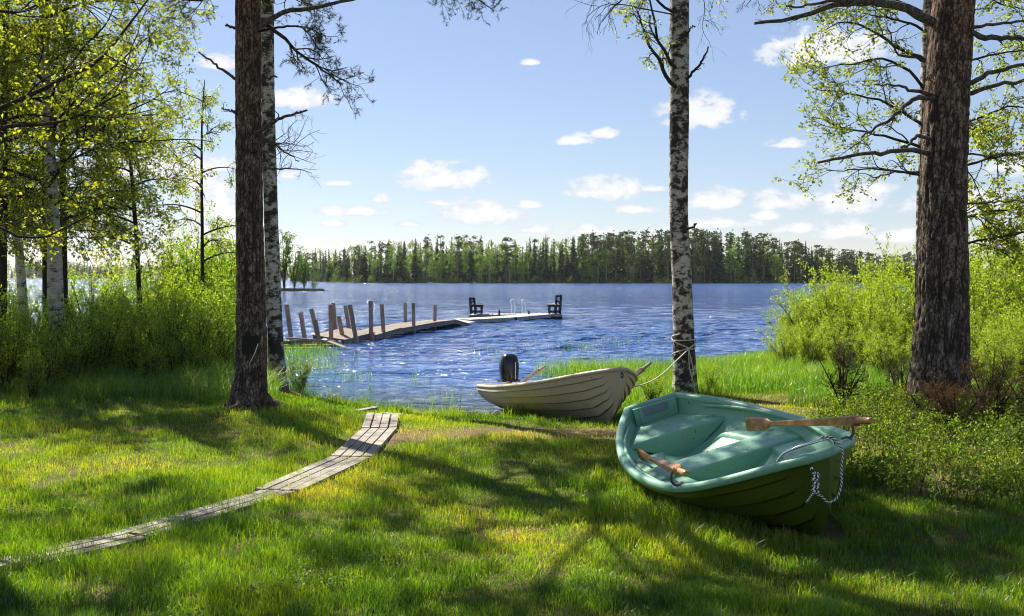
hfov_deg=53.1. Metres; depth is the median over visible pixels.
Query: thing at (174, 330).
leafy shrub
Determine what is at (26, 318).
leafy shrub
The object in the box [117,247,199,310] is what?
leafy shrub
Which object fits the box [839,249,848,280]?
pine tree
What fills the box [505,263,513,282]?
birch tree
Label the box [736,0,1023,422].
pine tree
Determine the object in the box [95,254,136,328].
leafy shrub
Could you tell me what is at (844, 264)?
pine tree
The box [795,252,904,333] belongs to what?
willow shrub
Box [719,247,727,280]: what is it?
spruce tree
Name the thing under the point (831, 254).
pine tree
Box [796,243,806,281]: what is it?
pine tree
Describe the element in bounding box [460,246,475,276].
birch tree
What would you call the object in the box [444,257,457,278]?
birch tree
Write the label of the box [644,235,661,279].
pine tree
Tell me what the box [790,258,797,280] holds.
spruce tree
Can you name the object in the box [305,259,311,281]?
spruce tree
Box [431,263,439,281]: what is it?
birch tree
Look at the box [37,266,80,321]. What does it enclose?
leafy shrub
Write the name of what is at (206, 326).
leafy shrub
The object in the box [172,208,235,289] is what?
leafy shrub
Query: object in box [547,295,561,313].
bench
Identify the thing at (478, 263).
birch tree
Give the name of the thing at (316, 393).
shore grass
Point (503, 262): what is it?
pine tree
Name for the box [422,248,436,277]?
birch tree
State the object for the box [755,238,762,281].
spruce tree
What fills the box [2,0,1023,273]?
sky
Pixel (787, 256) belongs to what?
pine tree
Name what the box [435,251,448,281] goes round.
birch tree
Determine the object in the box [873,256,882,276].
pine tree
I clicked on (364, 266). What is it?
spruce tree
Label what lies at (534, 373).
oar
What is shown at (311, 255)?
pine tree
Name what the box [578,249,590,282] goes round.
spruce tree
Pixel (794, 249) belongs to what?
pine tree
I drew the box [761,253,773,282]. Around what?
spruce tree
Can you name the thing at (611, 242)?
pine tree
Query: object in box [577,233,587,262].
pine tree
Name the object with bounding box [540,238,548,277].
spruce tree
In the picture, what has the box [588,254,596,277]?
birch tree
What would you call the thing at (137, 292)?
leafy shrub
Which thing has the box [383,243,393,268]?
pine tree
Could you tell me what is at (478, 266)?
birch tree
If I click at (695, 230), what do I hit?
pine tree
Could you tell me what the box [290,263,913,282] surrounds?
shore bushes
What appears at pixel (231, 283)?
leafy shrub
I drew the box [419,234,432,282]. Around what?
pine tree
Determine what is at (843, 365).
juniper
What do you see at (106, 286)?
leafy shrub
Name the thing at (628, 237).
pine tree
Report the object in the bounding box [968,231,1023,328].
willow shrub
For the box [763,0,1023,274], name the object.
birch tree
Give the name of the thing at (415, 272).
spruce tree
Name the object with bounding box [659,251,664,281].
spruce tree
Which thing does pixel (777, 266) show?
birch tree
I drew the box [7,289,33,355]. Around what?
leafy shrub
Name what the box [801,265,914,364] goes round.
willow shrub
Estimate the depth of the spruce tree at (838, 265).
419.36 m
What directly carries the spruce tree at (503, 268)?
on the shore at (545, 282)
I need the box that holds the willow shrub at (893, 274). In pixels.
[855,244,914,337]
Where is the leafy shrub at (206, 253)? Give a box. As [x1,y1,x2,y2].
[149,223,235,303]
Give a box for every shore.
[7,274,353,279]
[318,274,986,282]
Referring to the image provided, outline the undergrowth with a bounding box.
[805,378,1023,510]
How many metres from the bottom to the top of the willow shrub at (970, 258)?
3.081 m
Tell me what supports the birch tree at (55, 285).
on the ground at (832, 529)
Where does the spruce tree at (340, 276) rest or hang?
on the shore at (545, 282)
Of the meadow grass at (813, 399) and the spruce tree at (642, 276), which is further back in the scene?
the spruce tree at (642, 276)
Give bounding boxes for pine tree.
[159,0,508,414]
[304,251,313,269]
[340,249,349,266]
[350,245,359,281]
[376,242,386,274]
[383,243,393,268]
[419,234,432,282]
[452,236,463,282]
[462,235,470,274]
[496,238,512,282]
[500,237,512,253]
[576,236,588,266]
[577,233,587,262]
[580,230,600,278]
[588,235,604,278]
[601,236,613,277]
[605,232,620,275]
[609,237,622,282]
[610,233,623,271]
[618,230,632,266]
[623,235,633,279]
[625,231,638,282]
[635,237,647,281]
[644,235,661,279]
[658,229,670,271]
[660,235,670,280]
[689,228,708,281]
[695,229,712,282]
[697,235,708,280]
[703,232,712,280]
[709,233,723,264]
[710,228,722,259]
[723,229,736,264]
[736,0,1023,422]
[738,233,752,265]
[743,239,763,282]
[747,233,761,276]
[755,235,772,282]
[758,233,769,277]
[764,235,780,279]
[780,241,792,282]
[785,240,802,281]
[788,239,802,279]
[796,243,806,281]
[797,245,811,282]
[811,246,829,278]
[829,248,837,269]
[834,252,849,273]
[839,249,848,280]
[845,250,859,281]
[855,250,866,269]
[866,253,878,275]
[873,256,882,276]
[902,253,912,271]
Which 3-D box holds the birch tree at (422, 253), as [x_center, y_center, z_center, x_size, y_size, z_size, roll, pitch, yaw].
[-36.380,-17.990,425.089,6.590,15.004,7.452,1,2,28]
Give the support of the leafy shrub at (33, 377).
on the ground at (832, 529)
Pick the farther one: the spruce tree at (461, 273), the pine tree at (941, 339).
the spruce tree at (461, 273)
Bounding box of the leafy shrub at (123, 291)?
[99,259,164,317]
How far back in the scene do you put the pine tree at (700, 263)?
405.52 m
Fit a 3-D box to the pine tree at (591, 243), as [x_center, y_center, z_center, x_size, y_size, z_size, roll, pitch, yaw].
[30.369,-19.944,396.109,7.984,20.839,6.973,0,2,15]
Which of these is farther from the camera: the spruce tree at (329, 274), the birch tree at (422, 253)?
the spruce tree at (329, 274)
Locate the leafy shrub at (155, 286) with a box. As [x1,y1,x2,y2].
[79,276,167,358]
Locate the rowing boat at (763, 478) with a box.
[615,392,855,535]
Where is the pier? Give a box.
[283,301,471,348]
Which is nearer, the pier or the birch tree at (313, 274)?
the pier
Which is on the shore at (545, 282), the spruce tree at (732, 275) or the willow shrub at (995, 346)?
the spruce tree at (732, 275)
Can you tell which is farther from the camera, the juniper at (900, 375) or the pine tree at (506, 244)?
the pine tree at (506, 244)
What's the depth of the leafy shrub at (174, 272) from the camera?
20.33 m
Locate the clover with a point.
(303, 573)
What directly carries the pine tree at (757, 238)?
on the shore at (545, 282)
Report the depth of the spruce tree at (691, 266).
394.64 m
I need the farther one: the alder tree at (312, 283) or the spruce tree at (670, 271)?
the spruce tree at (670, 271)
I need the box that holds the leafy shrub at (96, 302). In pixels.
[64,275,131,356]
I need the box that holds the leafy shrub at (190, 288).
[141,261,225,341]
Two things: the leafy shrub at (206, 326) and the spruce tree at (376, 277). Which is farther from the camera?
the spruce tree at (376, 277)
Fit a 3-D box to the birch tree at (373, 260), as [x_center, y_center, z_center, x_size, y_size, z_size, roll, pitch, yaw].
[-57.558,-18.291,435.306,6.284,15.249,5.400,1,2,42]
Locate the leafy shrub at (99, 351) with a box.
[52,291,130,379]
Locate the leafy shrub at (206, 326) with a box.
[159,285,226,370]
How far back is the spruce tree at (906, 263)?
411.22 m
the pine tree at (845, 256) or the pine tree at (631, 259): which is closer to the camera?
the pine tree at (631, 259)
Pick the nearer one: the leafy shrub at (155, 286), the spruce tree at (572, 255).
the leafy shrub at (155, 286)
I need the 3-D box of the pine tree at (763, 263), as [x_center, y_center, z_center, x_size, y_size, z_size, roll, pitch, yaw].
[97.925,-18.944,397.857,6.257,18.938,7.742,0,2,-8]
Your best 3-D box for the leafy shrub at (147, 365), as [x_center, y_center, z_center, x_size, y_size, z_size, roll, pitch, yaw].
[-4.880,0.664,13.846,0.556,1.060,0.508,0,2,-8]
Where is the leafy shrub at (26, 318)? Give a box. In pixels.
[8,290,68,371]
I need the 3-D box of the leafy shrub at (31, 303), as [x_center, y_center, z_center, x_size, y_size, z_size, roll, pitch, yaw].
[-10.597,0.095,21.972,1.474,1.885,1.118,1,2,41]
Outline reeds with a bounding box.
[267,335,703,404]
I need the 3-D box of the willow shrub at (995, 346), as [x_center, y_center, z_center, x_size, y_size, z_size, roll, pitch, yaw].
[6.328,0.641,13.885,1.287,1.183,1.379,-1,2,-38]
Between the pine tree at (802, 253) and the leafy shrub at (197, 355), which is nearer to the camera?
the leafy shrub at (197, 355)
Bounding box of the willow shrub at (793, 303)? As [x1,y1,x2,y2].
[768,266,889,353]
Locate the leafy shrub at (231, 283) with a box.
[203,256,288,320]
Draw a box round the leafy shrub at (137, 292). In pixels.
[105,280,167,360]
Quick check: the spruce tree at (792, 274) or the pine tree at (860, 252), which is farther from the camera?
the pine tree at (860, 252)
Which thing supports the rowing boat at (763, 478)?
on the ground at (832, 529)
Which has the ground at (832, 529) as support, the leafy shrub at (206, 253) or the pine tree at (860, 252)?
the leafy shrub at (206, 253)
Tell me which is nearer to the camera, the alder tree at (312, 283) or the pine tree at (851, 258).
the alder tree at (312, 283)
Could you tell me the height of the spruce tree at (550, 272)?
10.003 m
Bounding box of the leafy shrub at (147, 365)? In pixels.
[129,321,173,388]
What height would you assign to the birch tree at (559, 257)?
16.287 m
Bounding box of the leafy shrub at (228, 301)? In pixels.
[190,274,235,366]
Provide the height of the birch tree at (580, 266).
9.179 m
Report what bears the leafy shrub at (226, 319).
on the ground at (832, 529)
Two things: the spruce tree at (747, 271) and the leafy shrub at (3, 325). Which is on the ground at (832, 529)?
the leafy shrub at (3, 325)
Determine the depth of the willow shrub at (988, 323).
15.50 m
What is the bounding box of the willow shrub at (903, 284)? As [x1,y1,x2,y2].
[875,251,1000,335]
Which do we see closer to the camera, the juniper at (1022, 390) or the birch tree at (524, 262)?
the juniper at (1022, 390)
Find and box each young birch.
[0,0,122,344]
[0,3,161,330]
[7,4,162,316]
[65,37,206,309]
[136,79,264,303]
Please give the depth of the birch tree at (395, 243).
430.04 m
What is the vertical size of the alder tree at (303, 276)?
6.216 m
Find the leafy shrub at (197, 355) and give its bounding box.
[187,325,235,378]
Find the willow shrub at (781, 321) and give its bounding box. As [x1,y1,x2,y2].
[761,300,819,349]
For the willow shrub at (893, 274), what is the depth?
20.23 m
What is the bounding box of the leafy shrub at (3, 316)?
[0,288,26,320]
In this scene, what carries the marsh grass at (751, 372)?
on the ground at (832, 529)
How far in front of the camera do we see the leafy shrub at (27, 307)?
16.00 m
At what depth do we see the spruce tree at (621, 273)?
394.36 m
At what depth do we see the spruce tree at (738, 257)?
407.28 m
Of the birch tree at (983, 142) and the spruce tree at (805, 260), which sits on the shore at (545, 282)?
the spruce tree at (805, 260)
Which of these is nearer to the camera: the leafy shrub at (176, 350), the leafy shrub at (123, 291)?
the leafy shrub at (176, 350)
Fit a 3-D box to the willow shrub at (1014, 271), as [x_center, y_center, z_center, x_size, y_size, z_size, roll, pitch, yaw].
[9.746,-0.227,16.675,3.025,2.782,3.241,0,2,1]
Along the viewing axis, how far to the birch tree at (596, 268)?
393.49 m
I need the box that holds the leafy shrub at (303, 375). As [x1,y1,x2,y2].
[286,349,315,392]
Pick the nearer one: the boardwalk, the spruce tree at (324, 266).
the boardwalk
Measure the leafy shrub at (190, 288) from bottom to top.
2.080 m
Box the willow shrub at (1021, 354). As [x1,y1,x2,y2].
[983,301,1023,383]
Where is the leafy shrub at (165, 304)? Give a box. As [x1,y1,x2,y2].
[118,280,197,365]
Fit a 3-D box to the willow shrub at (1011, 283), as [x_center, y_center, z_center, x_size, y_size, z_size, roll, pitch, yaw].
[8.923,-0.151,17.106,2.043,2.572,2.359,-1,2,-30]
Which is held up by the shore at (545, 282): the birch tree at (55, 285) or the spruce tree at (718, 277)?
the spruce tree at (718, 277)
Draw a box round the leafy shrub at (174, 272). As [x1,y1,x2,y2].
[142,239,200,310]
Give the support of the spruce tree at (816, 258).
on the shore at (545, 282)
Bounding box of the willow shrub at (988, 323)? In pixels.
[970,277,1023,374]
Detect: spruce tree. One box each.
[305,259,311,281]
[311,248,318,279]
[318,251,322,280]
[319,251,327,281]
[324,257,332,281]
[327,250,337,281]
[333,251,343,281]
[338,258,342,279]
[342,255,349,281]
[348,257,352,279]
[351,254,356,280]
[355,245,360,276]
[357,245,363,278]
[358,246,368,282]
[368,260,371,281]
[374,260,380,282]
[379,259,381,282]
[380,253,390,282]
[390,246,404,281]
[394,257,402,281]
[401,242,408,280]
[408,247,420,282]
[430,238,442,281]
[442,247,448,281]
[446,255,452,279]
[459,256,466,282]
[464,240,476,282]
[475,235,486,279]
[490,248,496,282]
[493,245,501,282]
[500,252,508,280]
[521,257,528,281]
[526,242,530,270]
[530,259,534,280]
[531,238,537,277]
[535,250,541,282]
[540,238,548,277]
[542,245,550,280]
[548,258,552,278]
[550,239,557,281]
[556,240,564,277]
[559,255,565,282]
[563,249,571,279]
[569,238,582,282]
[572,253,579,282]
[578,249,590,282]
[598,237,607,280]
[600,235,606,277]
[614,243,620,281]
[618,238,627,282]
[636,264,644,281]
[643,248,652,282]
[655,232,666,280]
[657,228,665,279]
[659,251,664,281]
[665,246,671,278]
[689,240,693,282]
[690,235,697,279]
[700,245,711,282]
[709,233,717,282]
[710,236,727,282]
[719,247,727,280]
[726,248,736,282]
[734,236,741,278]
[737,253,743,281]
[741,243,753,282]
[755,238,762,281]
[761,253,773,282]
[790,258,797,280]
[801,240,807,279]
[801,248,816,282]
[812,247,823,280]
[815,259,820,280]
[826,250,833,280]
[837,251,841,278]
[850,255,855,276]
[903,258,910,277]
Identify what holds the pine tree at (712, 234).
on the shore at (545, 282)
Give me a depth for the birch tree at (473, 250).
412.45 m
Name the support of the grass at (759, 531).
on the ground at (832, 529)
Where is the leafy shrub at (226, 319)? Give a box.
[177,293,236,364]
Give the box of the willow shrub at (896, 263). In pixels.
[865,224,1023,322]
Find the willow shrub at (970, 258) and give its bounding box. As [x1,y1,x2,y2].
[912,240,1023,334]
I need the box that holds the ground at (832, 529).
[0,333,1023,615]
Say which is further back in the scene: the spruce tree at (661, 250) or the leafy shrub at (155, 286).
the spruce tree at (661, 250)
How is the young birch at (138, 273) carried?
on the ground at (832, 529)
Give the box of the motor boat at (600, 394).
[476,354,637,422]
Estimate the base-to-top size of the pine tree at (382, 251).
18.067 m
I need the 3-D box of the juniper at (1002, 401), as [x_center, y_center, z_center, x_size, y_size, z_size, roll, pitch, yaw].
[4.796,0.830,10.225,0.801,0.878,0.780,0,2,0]
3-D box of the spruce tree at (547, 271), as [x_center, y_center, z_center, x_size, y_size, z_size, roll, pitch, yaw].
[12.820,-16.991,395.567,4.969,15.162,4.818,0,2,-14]
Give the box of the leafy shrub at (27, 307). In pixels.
[13,285,90,346]
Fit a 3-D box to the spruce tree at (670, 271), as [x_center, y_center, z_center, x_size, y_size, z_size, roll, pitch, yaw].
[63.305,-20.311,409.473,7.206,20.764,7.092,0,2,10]
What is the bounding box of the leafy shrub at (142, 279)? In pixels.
[129,265,184,338]
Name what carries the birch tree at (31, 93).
on the ground at (832, 529)
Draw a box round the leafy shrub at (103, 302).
[77,282,143,365]
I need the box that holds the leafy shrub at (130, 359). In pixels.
[105,296,159,377]
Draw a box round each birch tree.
[0,0,152,328]
[0,0,175,287]
[0,0,222,359]
[261,0,288,389]
[309,260,319,278]
[328,256,338,278]
[332,266,342,280]
[366,252,375,271]
[371,249,382,273]
[383,245,402,280]
[387,241,402,270]
[401,252,415,277]
[408,252,422,275]
[418,248,430,277]
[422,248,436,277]
[428,260,436,281]
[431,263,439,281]
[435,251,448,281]
[435,259,443,280]
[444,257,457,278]
[451,239,472,274]
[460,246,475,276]
[463,242,477,279]
[474,253,484,276]
[474,254,488,282]
[475,242,486,271]
[482,250,496,281]
[482,251,492,282]
[483,248,493,276]
[498,243,512,269]
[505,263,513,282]
[508,245,522,281]
[518,247,532,277]
[518,254,529,277]
[549,242,563,272]
[566,0,728,393]
[578,260,592,280]
[588,252,605,282]
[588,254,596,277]
[594,249,614,282]
[624,248,637,276]
[634,240,645,272]
[646,239,660,273]
[722,250,739,278]
[728,257,743,278]
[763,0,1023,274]
[770,253,780,276]
[770,256,781,276]
[776,256,785,279]
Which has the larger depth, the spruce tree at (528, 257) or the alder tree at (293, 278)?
the spruce tree at (528, 257)
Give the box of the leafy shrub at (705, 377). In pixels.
[699,361,721,390]
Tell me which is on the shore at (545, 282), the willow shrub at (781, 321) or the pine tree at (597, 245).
the pine tree at (597, 245)
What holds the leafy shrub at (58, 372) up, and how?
on the ground at (832, 529)
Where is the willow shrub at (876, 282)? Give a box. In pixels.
[824,249,914,342]
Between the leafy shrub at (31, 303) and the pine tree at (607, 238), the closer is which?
the leafy shrub at (31, 303)
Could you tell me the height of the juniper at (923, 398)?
0.607 m
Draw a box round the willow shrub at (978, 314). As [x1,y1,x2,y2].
[970,298,1014,377]
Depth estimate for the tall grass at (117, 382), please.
13.31 m
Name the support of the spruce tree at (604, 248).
on the shore at (545, 282)
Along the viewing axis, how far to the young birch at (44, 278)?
17.29 m
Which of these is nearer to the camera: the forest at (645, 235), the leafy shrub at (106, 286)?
the leafy shrub at (106, 286)
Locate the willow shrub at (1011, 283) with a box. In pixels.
[968,235,1023,338]
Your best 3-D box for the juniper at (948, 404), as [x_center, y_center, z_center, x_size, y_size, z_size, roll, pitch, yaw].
[4.311,0.923,9.929,0.793,0.758,0.537,1,2,22]
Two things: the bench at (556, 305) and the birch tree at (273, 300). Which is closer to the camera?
the birch tree at (273, 300)
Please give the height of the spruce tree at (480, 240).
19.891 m
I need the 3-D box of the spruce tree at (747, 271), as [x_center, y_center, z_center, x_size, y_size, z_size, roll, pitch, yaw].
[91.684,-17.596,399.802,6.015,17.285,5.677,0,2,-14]
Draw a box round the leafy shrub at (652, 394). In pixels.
[637,366,666,399]
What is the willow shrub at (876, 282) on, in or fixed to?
on the ground at (832, 529)
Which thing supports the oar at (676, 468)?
on the rowing boat at (763, 478)
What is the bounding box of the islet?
[281,288,324,290]
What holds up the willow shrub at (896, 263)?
on the ground at (832, 529)
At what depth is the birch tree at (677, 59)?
14.34 m
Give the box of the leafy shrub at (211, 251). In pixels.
[174,223,235,291]
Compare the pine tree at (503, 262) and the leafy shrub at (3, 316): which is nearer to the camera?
the leafy shrub at (3, 316)
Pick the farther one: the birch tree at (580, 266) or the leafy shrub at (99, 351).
the birch tree at (580, 266)
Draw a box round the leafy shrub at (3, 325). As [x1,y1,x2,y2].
[0,281,19,377]
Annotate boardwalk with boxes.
[0,406,403,571]
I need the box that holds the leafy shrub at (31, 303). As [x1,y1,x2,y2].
[7,268,40,341]
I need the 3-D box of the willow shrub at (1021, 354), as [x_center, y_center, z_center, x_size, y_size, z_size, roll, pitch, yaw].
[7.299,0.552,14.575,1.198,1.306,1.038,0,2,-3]
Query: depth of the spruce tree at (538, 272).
394.60 m
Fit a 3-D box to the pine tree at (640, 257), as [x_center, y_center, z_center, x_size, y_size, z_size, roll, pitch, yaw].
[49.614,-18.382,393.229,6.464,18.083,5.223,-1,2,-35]
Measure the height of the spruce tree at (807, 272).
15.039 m
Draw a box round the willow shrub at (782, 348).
[756,317,810,361]
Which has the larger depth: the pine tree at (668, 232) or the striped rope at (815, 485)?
the pine tree at (668, 232)
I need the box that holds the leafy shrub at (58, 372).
[27,316,95,391]
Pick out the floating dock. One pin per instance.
(485, 318)
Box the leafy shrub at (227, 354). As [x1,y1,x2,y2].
[191,296,235,373]
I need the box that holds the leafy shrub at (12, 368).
[0,294,56,389]
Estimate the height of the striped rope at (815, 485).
0.392 m
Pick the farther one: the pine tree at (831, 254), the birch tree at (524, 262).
the pine tree at (831, 254)
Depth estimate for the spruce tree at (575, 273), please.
391.76 m
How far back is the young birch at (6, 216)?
14.85 m
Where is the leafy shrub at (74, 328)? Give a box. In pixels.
[32,296,104,379]
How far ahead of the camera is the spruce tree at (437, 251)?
417.31 m
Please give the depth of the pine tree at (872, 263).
410.15 m
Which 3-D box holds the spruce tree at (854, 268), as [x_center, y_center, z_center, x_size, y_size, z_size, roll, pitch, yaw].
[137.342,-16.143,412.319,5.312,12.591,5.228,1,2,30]
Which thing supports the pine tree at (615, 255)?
on the shore at (545, 282)
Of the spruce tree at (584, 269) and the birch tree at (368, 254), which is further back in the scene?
the birch tree at (368, 254)
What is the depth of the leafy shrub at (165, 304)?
15.80 m
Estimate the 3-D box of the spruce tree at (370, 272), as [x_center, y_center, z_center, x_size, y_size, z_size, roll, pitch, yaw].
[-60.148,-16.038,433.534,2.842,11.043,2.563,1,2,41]
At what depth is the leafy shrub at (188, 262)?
21.11 m
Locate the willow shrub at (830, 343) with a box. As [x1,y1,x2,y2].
[808,318,873,366]
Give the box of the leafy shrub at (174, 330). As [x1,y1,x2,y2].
[122,288,196,374]
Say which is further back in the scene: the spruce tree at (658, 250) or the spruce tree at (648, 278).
the spruce tree at (658, 250)
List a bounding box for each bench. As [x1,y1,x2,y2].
[469,297,483,313]
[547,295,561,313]
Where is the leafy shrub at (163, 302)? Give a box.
[148,270,231,363]
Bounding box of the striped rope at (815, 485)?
[806,436,843,502]
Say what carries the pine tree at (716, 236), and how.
on the shore at (545, 282)
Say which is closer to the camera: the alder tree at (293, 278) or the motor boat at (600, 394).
the motor boat at (600, 394)
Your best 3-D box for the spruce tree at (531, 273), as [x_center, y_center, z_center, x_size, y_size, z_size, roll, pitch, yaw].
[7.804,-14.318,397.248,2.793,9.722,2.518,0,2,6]
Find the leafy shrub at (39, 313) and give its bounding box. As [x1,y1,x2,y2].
[0,290,53,356]
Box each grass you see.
[0,353,290,403]
[286,367,449,412]
[586,347,910,411]
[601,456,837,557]
[781,354,1023,407]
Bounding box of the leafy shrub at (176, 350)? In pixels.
[149,313,196,380]
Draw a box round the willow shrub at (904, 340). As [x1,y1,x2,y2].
[850,290,912,362]
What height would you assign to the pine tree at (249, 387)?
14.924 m
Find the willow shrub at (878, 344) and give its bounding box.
[847,313,912,375]
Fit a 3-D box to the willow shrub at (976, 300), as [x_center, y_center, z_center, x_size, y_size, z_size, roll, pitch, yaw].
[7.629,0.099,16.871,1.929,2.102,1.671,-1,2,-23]
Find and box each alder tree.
[279,229,296,287]
[283,244,304,287]
[297,252,310,287]
[308,270,320,288]
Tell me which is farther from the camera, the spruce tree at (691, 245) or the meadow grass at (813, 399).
the spruce tree at (691, 245)
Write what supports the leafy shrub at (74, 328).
on the ground at (832, 529)
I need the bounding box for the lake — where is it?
[7,280,1016,416]
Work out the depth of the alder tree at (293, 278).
161.52 m
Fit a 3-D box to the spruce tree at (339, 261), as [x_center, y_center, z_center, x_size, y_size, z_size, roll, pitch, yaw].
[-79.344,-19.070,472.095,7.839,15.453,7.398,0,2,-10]
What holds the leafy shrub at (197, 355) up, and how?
on the ground at (832, 529)
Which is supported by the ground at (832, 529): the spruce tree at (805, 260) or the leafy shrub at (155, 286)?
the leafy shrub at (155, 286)
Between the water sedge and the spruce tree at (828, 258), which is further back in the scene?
the spruce tree at (828, 258)
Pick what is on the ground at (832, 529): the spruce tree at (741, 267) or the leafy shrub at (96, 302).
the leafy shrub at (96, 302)
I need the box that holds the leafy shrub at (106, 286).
[68,256,130,339]
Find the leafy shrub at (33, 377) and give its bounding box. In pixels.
[16,332,51,397]
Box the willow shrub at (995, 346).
[970,316,1023,389]
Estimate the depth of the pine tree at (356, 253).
448.80 m
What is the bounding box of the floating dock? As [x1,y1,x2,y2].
[453,299,561,322]
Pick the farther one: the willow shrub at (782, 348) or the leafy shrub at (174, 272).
the leafy shrub at (174, 272)
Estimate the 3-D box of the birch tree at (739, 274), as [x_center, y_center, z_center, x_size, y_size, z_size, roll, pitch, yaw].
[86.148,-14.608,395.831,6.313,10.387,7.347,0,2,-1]
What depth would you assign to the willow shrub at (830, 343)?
16.51 m
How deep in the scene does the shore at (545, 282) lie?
408.12 m
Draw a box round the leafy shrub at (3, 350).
[0,330,11,372]
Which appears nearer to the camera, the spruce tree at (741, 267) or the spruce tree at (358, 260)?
the spruce tree at (741, 267)
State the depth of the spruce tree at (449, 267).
411.67 m
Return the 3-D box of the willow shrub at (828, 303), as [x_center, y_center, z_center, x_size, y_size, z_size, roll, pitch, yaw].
[5.706,0.146,18.558,1.804,1.966,1.562,-1,2,-31]
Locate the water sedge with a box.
[533,352,710,387]
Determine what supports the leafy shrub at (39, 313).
on the ground at (832, 529)
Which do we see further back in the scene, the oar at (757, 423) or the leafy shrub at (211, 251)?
the leafy shrub at (211, 251)
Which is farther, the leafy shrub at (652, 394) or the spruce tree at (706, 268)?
the spruce tree at (706, 268)
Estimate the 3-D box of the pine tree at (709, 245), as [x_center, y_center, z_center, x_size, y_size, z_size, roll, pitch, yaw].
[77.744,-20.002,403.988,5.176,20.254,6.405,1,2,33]
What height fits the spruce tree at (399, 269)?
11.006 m
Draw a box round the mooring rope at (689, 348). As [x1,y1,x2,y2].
[632,334,695,391]
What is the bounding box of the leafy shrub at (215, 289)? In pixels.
[180,262,235,326]
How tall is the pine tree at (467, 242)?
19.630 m
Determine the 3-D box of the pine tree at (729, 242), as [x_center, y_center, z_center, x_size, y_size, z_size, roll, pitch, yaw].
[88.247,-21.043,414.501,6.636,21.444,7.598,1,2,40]
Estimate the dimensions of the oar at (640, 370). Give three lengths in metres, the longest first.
0.961 x 0.150 x 0.055 m
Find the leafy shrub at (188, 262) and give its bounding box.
[147,210,235,309]
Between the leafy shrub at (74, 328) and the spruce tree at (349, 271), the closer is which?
the leafy shrub at (74, 328)
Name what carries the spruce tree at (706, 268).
on the shore at (545, 282)
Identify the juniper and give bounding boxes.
[807,329,871,406]
[873,347,910,401]
[898,372,958,422]
[916,364,999,437]
[952,348,1023,427]
[991,354,1023,415]
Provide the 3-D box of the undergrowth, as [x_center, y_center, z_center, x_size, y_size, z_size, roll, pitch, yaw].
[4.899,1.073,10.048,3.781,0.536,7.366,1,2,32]
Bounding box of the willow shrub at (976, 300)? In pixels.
[969,258,1023,352]
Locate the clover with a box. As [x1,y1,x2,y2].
[1,502,405,615]
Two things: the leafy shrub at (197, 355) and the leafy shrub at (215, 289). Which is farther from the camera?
the leafy shrub at (215, 289)
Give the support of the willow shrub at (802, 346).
on the ground at (832, 529)
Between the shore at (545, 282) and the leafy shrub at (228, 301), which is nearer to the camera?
the leafy shrub at (228, 301)
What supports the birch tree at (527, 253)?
on the shore at (545, 282)
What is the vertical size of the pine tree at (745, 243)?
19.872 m
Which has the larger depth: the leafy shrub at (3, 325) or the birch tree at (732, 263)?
the birch tree at (732, 263)
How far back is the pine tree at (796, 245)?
412.30 m
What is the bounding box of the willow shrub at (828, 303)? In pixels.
[778,263,869,357]
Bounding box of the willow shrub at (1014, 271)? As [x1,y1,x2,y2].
[1002,252,1023,295]
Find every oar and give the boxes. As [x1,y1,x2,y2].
[519,365,545,382]
[635,362,651,375]
[636,447,688,476]
[746,416,872,430]
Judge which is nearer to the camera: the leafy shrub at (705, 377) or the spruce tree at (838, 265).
the leafy shrub at (705, 377)
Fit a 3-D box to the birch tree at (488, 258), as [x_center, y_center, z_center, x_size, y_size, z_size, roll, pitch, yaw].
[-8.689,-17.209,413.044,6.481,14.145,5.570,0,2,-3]
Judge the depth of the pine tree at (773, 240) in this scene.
411.39 m
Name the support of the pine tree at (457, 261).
on the shore at (545, 282)
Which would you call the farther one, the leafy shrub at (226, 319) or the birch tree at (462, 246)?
the birch tree at (462, 246)
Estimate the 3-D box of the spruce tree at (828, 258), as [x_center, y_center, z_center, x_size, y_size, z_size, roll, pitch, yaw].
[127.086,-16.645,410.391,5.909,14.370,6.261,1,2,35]
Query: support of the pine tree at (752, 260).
on the shore at (545, 282)
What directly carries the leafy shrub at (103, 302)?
on the ground at (832, 529)
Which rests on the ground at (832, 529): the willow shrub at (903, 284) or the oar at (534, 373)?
the willow shrub at (903, 284)
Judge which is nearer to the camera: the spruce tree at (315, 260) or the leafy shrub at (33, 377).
the leafy shrub at (33, 377)
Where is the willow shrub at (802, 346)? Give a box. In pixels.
[783,316,838,367]
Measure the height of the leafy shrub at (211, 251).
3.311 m
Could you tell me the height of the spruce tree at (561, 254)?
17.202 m
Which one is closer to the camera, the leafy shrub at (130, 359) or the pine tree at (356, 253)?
the leafy shrub at (130, 359)
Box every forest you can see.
[7,260,310,278]
[287,227,1014,281]
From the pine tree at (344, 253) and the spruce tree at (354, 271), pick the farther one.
the pine tree at (344, 253)
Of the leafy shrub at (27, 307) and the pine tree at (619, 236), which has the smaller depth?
the leafy shrub at (27, 307)

